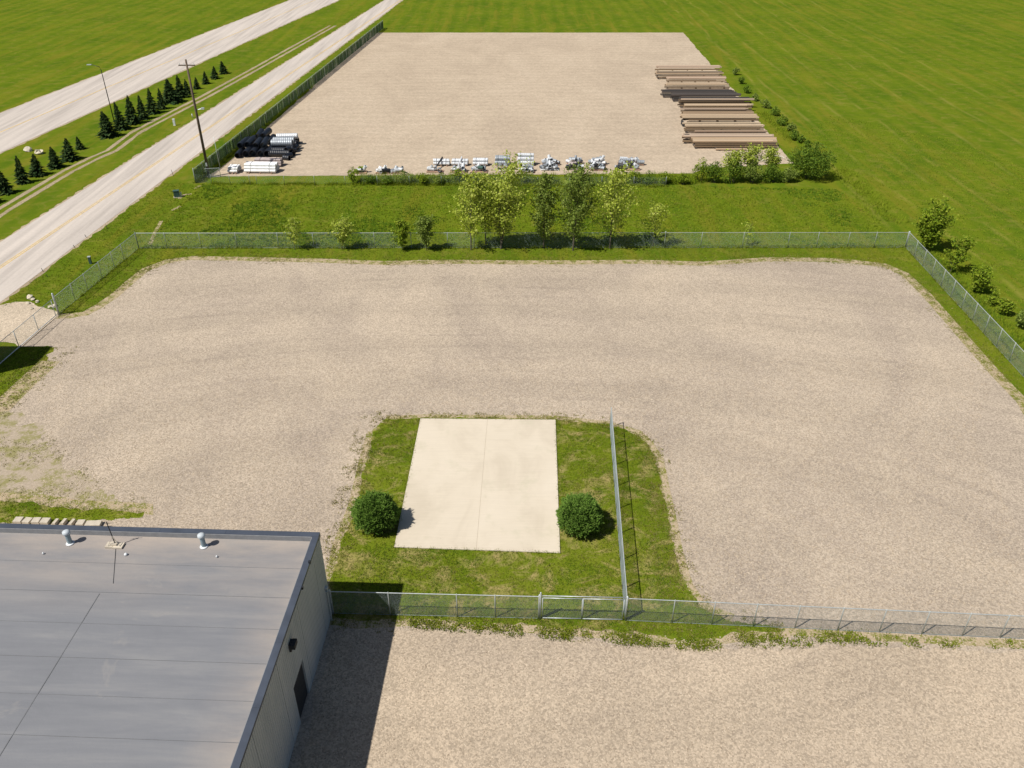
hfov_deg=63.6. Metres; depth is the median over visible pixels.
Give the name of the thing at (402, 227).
sapling tree
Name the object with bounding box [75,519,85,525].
concrete block
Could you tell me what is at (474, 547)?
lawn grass
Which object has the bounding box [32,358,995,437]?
loose gravel
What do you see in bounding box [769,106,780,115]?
field edge shrub
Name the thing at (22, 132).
road
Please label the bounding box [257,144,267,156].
corrugated pipe
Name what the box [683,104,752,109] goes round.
timber bundle
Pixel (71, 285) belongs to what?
fence
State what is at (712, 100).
timber bundle
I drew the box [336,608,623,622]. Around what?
fence line grass
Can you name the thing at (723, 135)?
timber bundle
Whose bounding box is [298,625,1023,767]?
gravel apron
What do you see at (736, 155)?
sapling tree
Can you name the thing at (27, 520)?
concrete block
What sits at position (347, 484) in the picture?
gravel weeds
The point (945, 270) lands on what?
fence
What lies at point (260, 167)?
pipe bundle
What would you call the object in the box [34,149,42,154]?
rock
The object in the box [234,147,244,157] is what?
corrugated pipe
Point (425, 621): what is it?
gravel weeds
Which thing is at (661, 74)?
timber bundle
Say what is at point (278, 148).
corrugated pipe
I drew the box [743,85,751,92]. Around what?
field edge shrub
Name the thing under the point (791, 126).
field edge shrub
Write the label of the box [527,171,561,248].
sapling tree
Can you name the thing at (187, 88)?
spruce tree
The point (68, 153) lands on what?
spruce tree
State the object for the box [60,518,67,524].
concrete block
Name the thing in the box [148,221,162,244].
bare path
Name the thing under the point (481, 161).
pipe bundle
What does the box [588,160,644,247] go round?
sapling tree
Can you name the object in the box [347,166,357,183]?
shrub
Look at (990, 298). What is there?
sapling tree
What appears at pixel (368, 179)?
shrub
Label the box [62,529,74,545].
roof vent
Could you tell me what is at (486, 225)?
sapling tree
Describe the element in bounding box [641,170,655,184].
shrub
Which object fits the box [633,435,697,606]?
lawn grass
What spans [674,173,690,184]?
shrub
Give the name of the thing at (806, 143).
field edge shrub
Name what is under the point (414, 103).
storage yard
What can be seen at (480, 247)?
fence line grass
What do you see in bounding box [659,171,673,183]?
shrub
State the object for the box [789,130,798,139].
field edge shrub
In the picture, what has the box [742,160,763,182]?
hedge shrub
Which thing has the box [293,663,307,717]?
door
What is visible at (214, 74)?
spruce tree
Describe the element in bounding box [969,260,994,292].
sapling tree
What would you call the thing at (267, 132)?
corrugated pipe
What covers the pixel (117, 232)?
verge grass
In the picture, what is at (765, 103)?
field edge shrub
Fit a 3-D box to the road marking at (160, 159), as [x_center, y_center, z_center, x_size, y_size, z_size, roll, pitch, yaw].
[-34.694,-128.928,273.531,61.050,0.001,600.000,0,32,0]
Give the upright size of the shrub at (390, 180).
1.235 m
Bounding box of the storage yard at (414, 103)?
[207,32,790,176]
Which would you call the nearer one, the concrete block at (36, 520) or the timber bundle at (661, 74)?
the concrete block at (36, 520)
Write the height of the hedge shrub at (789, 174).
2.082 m
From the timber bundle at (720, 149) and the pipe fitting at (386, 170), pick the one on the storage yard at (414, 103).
the timber bundle at (720, 149)
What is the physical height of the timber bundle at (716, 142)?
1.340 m
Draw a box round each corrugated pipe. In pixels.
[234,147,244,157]
[237,137,248,148]
[242,145,252,156]
[244,136,255,146]
[249,144,260,156]
[253,137,262,147]
[255,128,263,138]
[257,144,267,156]
[260,128,271,137]
[260,136,269,147]
[264,145,272,156]
[268,134,275,144]
[268,149,289,156]
[270,147,284,149]
[271,139,292,145]
[273,137,294,143]
[276,133,297,138]
[282,155,290,160]
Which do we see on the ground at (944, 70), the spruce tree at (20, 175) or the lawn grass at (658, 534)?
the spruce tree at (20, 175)
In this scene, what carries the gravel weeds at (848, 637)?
on the worn edge at (966, 640)
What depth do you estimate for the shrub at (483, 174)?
114.14 m
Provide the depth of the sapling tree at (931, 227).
92.72 m
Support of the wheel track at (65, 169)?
on the ground at (944, 70)
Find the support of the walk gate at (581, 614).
attached to the fence at (621, 548)
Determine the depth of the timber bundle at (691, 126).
135.46 m
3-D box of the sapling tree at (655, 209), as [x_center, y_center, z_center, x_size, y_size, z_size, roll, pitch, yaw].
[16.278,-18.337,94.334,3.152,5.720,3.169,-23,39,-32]
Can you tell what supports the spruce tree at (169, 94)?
on the ground at (944, 70)
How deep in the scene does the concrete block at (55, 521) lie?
55.80 m
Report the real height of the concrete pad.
0.085 m
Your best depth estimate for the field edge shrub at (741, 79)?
164.98 m
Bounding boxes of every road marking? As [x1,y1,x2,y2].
[0,0,400,267]
[1,0,399,265]
[1,1,311,131]
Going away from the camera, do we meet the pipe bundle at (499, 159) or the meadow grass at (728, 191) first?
the meadow grass at (728, 191)
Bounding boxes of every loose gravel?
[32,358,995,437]
[48,274,977,358]
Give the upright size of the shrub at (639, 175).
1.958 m
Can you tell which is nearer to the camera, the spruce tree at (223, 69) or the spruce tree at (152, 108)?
the spruce tree at (152, 108)
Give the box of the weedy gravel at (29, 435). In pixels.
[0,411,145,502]
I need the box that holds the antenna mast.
[103,521,124,548]
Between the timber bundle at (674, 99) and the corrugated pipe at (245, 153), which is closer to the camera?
the corrugated pipe at (245, 153)
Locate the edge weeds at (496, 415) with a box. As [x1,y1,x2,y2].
[326,410,783,649]
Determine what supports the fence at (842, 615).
on the gravel yard at (996, 438)
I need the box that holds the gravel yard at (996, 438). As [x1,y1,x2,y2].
[2,260,1023,767]
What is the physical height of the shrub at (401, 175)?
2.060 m
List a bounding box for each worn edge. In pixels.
[0,361,59,412]
[0,492,152,514]
[56,256,1023,413]
[325,431,790,646]
[386,414,733,620]
[779,627,1023,647]
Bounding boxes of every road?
[0,0,337,152]
[0,0,401,301]
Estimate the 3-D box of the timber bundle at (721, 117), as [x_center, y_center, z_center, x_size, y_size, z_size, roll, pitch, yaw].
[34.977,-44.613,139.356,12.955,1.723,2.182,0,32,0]
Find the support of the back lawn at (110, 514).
on the gravel yard at (996, 438)
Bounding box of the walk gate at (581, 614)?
[542,595,625,619]
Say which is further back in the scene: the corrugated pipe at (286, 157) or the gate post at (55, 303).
the corrugated pipe at (286, 157)
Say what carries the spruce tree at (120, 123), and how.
on the ground at (944, 70)
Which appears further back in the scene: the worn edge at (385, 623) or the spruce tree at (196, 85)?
the spruce tree at (196, 85)
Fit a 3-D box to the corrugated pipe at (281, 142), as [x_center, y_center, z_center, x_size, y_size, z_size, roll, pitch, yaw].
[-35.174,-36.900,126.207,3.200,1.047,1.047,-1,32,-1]
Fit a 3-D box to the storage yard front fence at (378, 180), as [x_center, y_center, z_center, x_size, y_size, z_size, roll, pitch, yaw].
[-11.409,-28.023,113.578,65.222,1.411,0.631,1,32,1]
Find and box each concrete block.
[12,517,24,523]
[22,517,32,523]
[31,517,41,523]
[39,518,50,524]
[52,518,59,524]
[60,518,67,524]
[68,519,75,524]
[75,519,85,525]
[84,520,94,525]
[92,520,102,525]
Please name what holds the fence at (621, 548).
on the island lawn at (530, 556)
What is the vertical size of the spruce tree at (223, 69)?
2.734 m
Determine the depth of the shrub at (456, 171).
114.35 m
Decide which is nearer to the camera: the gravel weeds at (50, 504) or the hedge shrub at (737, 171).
the gravel weeds at (50, 504)
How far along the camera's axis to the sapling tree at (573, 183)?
91.45 m
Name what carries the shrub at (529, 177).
on the ground at (944, 70)
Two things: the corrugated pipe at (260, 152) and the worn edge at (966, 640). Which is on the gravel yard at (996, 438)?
the worn edge at (966, 640)
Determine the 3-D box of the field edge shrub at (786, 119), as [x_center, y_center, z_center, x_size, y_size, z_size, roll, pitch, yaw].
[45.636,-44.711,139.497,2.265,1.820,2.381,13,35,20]
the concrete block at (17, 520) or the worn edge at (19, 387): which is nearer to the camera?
the concrete block at (17, 520)
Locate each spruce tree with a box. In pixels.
[0,171,18,195]
[13,155,31,184]
[26,154,49,176]
[46,147,66,169]
[59,138,81,162]
[75,136,85,149]
[96,111,122,139]
[113,102,130,131]
[123,95,140,124]
[136,95,149,119]
[145,88,160,114]
[156,88,167,109]
[162,79,183,104]
[175,75,187,98]
[183,79,190,94]
[193,77,200,89]
[201,71,209,84]
[210,66,219,79]
[218,61,229,74]
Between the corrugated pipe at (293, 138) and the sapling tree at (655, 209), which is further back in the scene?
the corrugated pipe at (293, 138)
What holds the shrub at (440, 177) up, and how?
on the ground at (944, 70)
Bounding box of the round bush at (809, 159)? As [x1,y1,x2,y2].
[785,142,837,177]
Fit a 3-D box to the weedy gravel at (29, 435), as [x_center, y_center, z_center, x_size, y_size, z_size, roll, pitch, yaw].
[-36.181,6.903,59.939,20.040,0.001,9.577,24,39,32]
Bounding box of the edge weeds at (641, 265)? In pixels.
[58,252,1023,400]
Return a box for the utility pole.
[178,59,208,176]
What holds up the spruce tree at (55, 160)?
on the ground at (944, 70)
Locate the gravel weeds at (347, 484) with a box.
[320,409,385,577]
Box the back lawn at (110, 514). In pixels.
[0,501,143,523]
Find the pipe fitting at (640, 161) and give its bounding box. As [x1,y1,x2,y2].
[637,160,644,163]
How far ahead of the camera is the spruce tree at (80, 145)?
127.69 m
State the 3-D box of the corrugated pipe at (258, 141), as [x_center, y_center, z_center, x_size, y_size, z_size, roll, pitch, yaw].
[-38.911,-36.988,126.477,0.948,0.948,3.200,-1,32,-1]
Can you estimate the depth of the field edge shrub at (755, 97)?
153.43 m
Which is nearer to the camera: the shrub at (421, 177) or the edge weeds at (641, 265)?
the edge weeds at (641, 265)
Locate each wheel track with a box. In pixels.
[0,25,329,209]
[0,26,334,217]
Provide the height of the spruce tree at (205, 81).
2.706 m
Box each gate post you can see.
[51,293,59,314]
[539,592,541,618]
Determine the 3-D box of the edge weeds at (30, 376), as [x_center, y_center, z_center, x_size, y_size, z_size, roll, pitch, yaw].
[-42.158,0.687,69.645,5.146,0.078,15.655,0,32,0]
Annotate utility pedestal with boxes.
[173,189,181,197]
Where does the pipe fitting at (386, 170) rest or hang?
on the pallet
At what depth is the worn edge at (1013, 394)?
91.91 m
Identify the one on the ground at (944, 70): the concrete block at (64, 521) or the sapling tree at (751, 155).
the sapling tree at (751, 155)
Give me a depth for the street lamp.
138.26 m
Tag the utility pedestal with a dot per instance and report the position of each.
(176, 193)
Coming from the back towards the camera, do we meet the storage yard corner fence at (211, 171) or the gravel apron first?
the storage yard corner fence at (211, 171)
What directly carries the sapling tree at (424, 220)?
on the ground at (944, 70)
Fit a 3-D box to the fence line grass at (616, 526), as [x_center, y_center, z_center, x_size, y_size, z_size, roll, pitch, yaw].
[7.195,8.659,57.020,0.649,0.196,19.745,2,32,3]
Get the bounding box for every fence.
[54,233,138,311]
[134,231,909,247]
[192,20,382,182]
[194,174,666,185]
[205,168,220,177]
[329,589,539,618]
[610,407,626,619]
[625,596,1023,638]
[906,233,1023,376]
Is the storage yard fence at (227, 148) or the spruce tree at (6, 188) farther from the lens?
the storage yard fence at (227, 148)
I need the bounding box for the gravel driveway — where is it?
[0,302,58,346]
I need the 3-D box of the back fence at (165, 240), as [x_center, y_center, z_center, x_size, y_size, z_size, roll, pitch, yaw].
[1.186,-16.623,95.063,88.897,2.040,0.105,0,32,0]
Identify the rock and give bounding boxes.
[23,146,31,151]
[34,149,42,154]
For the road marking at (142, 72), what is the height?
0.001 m
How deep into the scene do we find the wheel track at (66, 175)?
132.14 m
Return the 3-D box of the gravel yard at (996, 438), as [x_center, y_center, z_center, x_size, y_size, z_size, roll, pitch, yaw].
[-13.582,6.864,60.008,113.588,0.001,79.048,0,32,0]
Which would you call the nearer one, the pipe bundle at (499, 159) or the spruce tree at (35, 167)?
the spruce tree at (35, 167)
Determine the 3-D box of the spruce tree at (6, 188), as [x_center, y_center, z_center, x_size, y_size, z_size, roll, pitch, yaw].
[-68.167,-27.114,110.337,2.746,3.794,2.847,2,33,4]
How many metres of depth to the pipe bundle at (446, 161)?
120.86 m
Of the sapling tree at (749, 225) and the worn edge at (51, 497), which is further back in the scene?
the sapling tree at (749, 225)
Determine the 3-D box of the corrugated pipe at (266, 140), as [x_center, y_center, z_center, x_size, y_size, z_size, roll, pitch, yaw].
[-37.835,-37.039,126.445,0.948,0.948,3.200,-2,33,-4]
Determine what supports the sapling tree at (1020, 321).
on the ground at (944, 70)
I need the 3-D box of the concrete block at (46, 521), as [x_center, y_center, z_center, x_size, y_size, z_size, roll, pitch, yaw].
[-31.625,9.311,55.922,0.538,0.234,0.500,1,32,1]
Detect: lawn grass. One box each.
[393,417,561,553]
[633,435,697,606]
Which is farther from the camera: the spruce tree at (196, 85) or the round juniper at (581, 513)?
the spruce tree at (196, 85)
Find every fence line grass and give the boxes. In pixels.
[57,248,137,313]
[138,244,905,248]
[192,84,313,182]
[210,180,665,186]
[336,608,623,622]
[357,169,706,185]
[607,427,627,618]
[626,617,715,627]
[754,110,809,150]
[831,166,909,223]
[911,247,1023,356]
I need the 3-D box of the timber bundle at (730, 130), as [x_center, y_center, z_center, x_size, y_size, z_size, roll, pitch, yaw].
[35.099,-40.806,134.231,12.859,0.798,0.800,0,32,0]
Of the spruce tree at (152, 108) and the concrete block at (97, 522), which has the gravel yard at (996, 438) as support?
the concrete block at (97, 522)
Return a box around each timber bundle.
[655,65,721,70]
[655,71,723,78]
[660,89,735,97]
[664,82,729,88]
[666,76,726,82]
[670,93,740,101]
[677,97,753,107]
[680,108,753,113]
[680,114,758,126]
[682,122,764,132]
[682,134,773,143]
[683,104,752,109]
[683,112,753,113]
[683,133,768,138]
[691,137,777,148]
[695,130,766,131]
[715,148,755,150]
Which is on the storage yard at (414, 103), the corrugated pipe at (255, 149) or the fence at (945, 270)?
the corrugated pipe at (255, 149)
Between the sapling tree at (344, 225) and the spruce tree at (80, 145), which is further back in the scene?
the spruce tree at (80, 145)
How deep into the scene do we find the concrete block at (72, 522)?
55.76 m
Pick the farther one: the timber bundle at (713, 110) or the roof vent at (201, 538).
the timber bundle at (713, 110)
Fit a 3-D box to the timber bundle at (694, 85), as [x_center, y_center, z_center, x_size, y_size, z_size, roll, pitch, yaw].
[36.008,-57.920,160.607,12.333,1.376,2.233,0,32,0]
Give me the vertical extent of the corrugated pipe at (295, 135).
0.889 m
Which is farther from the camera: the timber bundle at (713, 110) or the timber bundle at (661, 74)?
the timber bundle at (661, 74)
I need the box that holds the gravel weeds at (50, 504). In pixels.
[1,494,130,511]
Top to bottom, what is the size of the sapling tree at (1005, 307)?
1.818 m
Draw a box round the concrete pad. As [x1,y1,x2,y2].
[394,418,559,552]
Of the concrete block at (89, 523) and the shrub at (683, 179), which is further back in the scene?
the shrub at (683, 179)
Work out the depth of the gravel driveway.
80.72 m
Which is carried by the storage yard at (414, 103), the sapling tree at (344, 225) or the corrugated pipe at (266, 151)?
the corrugated pipe at (266, 151)
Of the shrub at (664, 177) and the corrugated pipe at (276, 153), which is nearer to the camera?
the shrub at (664, 177)
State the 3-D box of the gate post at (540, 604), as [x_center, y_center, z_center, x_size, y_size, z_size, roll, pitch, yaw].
[1.670,12.988,48.308,0.110,2.240,0.105,0,32,0]
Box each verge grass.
[0,347,52,400]
[3,182,192,309]
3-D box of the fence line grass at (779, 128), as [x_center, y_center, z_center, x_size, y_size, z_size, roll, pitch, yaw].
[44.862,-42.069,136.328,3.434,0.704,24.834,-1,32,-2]
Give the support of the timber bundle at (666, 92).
on the storage yard at (414, 103)
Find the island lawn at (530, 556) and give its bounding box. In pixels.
[329,417,783,641]
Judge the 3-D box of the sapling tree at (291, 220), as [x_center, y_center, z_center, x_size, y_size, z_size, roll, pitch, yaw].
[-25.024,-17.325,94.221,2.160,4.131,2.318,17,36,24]
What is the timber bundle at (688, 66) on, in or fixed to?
on the storage yard at (414, 103)
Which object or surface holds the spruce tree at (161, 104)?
on the ground at (944, 70)
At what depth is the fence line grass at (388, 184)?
114.02 m
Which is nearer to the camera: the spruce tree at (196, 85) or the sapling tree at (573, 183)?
the sapling tree at (573, 183)
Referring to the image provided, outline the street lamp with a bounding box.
[86,64,114,122]
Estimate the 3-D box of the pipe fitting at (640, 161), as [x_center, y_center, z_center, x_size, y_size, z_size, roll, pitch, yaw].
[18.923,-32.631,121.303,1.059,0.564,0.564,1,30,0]
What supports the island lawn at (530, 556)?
on the gravel yard at (996, 438)
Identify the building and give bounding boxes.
[0,523,332,767]
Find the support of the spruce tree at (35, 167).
on the ground at (944, 70)
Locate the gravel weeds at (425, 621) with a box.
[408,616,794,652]
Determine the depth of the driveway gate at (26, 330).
76.91 m
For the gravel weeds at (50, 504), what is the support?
on the back lawn at (110, 514)
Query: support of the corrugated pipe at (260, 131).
on the corrugated pipe
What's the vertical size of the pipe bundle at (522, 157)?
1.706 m
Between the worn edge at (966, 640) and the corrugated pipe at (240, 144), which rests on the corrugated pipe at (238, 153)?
the corrugated pipe at (240, 144)
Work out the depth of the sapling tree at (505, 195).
91.64 m
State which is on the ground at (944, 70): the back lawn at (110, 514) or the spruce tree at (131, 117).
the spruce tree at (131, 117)
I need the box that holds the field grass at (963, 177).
[796,116,1023,363]
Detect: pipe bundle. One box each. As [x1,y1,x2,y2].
[227,164,241,173]
[244,161,279,173]
[254,157,283,165]
[433,158,449,166]
[451,158,468,166]
[473,158,487,165]
[495,155,509,165]
[517,152,533,164]
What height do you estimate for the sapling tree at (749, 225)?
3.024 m
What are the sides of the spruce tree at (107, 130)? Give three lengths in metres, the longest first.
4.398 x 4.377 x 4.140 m
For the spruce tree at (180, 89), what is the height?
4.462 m
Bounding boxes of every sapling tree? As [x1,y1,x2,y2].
[281,217,300,249]
[327,213,356,249]
[388,217,410,245]
[413,214,436,249]
[446,168,492,249]
[466,174,493,245]
[472,149,534,248]
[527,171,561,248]
[553,161,599,250]
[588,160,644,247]
[636,195,669,246]
[720,149,746,178]
[739,142,767,168]
[741,221,755,245]
[762,143,781,169]
[912,196,959,250]
[943,234,977,272]
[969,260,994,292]
[984,287,1000,305]
[995,297,1016,314]
[1015,307,1023,328]
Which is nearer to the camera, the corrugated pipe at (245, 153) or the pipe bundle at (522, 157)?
the pipe bundle at (522, 157)
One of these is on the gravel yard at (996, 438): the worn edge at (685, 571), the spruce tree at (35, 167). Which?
the worn edge at (685, 571)
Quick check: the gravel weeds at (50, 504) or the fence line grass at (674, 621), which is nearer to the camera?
the fence line grass at (674, 621)
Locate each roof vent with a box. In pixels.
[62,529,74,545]
[197,532,208,548]
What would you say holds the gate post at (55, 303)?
on the gravel driveway
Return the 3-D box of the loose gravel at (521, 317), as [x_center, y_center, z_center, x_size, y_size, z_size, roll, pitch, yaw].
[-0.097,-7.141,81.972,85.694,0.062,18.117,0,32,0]
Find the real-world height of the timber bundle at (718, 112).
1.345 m
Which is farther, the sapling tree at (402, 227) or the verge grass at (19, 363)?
the sapling tree at (402, 227)
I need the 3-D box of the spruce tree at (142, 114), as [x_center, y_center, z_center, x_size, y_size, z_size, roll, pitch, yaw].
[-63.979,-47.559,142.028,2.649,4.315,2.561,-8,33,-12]
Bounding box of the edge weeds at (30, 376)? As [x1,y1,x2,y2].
[1,346,76,427]
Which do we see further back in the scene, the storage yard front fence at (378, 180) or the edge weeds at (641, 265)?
the storage yard front fence at (378, 180)
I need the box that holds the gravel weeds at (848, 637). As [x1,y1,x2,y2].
[817,629,1023,648]
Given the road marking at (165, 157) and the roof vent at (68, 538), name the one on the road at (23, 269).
the road marking at (165, 157)
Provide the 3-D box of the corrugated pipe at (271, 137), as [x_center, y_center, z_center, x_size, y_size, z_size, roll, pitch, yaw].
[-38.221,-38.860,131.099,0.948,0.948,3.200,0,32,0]
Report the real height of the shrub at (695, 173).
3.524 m
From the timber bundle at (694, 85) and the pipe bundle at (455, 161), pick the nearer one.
the pipe bundle at (455, 161)
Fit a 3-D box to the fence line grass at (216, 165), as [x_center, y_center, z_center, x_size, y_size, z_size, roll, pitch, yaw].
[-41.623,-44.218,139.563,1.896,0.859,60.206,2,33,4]
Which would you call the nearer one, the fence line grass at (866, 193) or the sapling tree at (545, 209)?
the sapling tree at (545, 209)
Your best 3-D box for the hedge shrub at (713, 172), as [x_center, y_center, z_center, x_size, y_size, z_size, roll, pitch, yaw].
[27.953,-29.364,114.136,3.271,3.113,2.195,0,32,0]
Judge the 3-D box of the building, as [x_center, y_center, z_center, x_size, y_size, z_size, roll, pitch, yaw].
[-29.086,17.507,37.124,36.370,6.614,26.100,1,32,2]
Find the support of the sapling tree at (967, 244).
on the ground at (944, 70)
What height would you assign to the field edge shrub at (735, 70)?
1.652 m
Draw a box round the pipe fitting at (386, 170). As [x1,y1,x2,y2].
[381,168,389,172]
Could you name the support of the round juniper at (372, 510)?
on the island lawn at (530, 556)
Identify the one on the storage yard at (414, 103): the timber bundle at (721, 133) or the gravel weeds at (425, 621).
the timber bundle at (721, 133)
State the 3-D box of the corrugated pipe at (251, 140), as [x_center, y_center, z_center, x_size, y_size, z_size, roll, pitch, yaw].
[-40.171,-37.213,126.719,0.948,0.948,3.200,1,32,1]
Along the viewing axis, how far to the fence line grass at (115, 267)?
88.31 m
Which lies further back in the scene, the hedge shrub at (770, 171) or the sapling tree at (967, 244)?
the hedge shrub at (770, 171)
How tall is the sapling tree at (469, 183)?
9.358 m
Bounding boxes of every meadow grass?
[143,183,903,246]
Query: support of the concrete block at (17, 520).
on the back lawn at (110, 514)
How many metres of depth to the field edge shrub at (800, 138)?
130.68 m
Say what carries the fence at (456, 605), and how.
on the island lawn at (530, 556)
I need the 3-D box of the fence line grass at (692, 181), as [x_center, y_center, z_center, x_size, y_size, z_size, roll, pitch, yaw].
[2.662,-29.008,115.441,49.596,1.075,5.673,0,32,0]
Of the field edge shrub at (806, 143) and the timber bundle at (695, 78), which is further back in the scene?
the timber bundle at (695, 78)
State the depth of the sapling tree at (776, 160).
114.45 m
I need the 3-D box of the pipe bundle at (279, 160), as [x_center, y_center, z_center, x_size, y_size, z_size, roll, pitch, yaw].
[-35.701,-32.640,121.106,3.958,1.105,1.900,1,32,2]
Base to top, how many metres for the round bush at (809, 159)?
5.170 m
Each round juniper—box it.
[348,489,400,534]
[556,492,603,538]
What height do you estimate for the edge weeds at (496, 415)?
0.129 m
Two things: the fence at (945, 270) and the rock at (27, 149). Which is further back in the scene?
the rock at (27, 149)
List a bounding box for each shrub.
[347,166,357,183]
[364,174,377,182]
[381,176,393,183]
[389,170,414,182]
[416,173,430,182]
[432,173,448,183]
[449,167,461,180]
[474,172,491,180]
[519,171,536,181]
[627,170,642,183]
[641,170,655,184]
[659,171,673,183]
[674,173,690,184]
[692,157,710,181]
[703,160,725,182]
[722,158,745,182]
[732,67,739,74]
[738,76,744,83]
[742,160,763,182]
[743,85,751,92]
[751,93,758,100]
[760,99,770,107]
[761,163,784,181]
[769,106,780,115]
[776,115,788,124]
[780,167,799,181]
[786,122,796,131]
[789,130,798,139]
[797,134,805,141]
[803,140,810,147]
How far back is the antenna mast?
45.19 m
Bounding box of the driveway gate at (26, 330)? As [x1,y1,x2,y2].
[0,299,57,363]
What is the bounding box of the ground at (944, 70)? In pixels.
[0,0,1023,396]

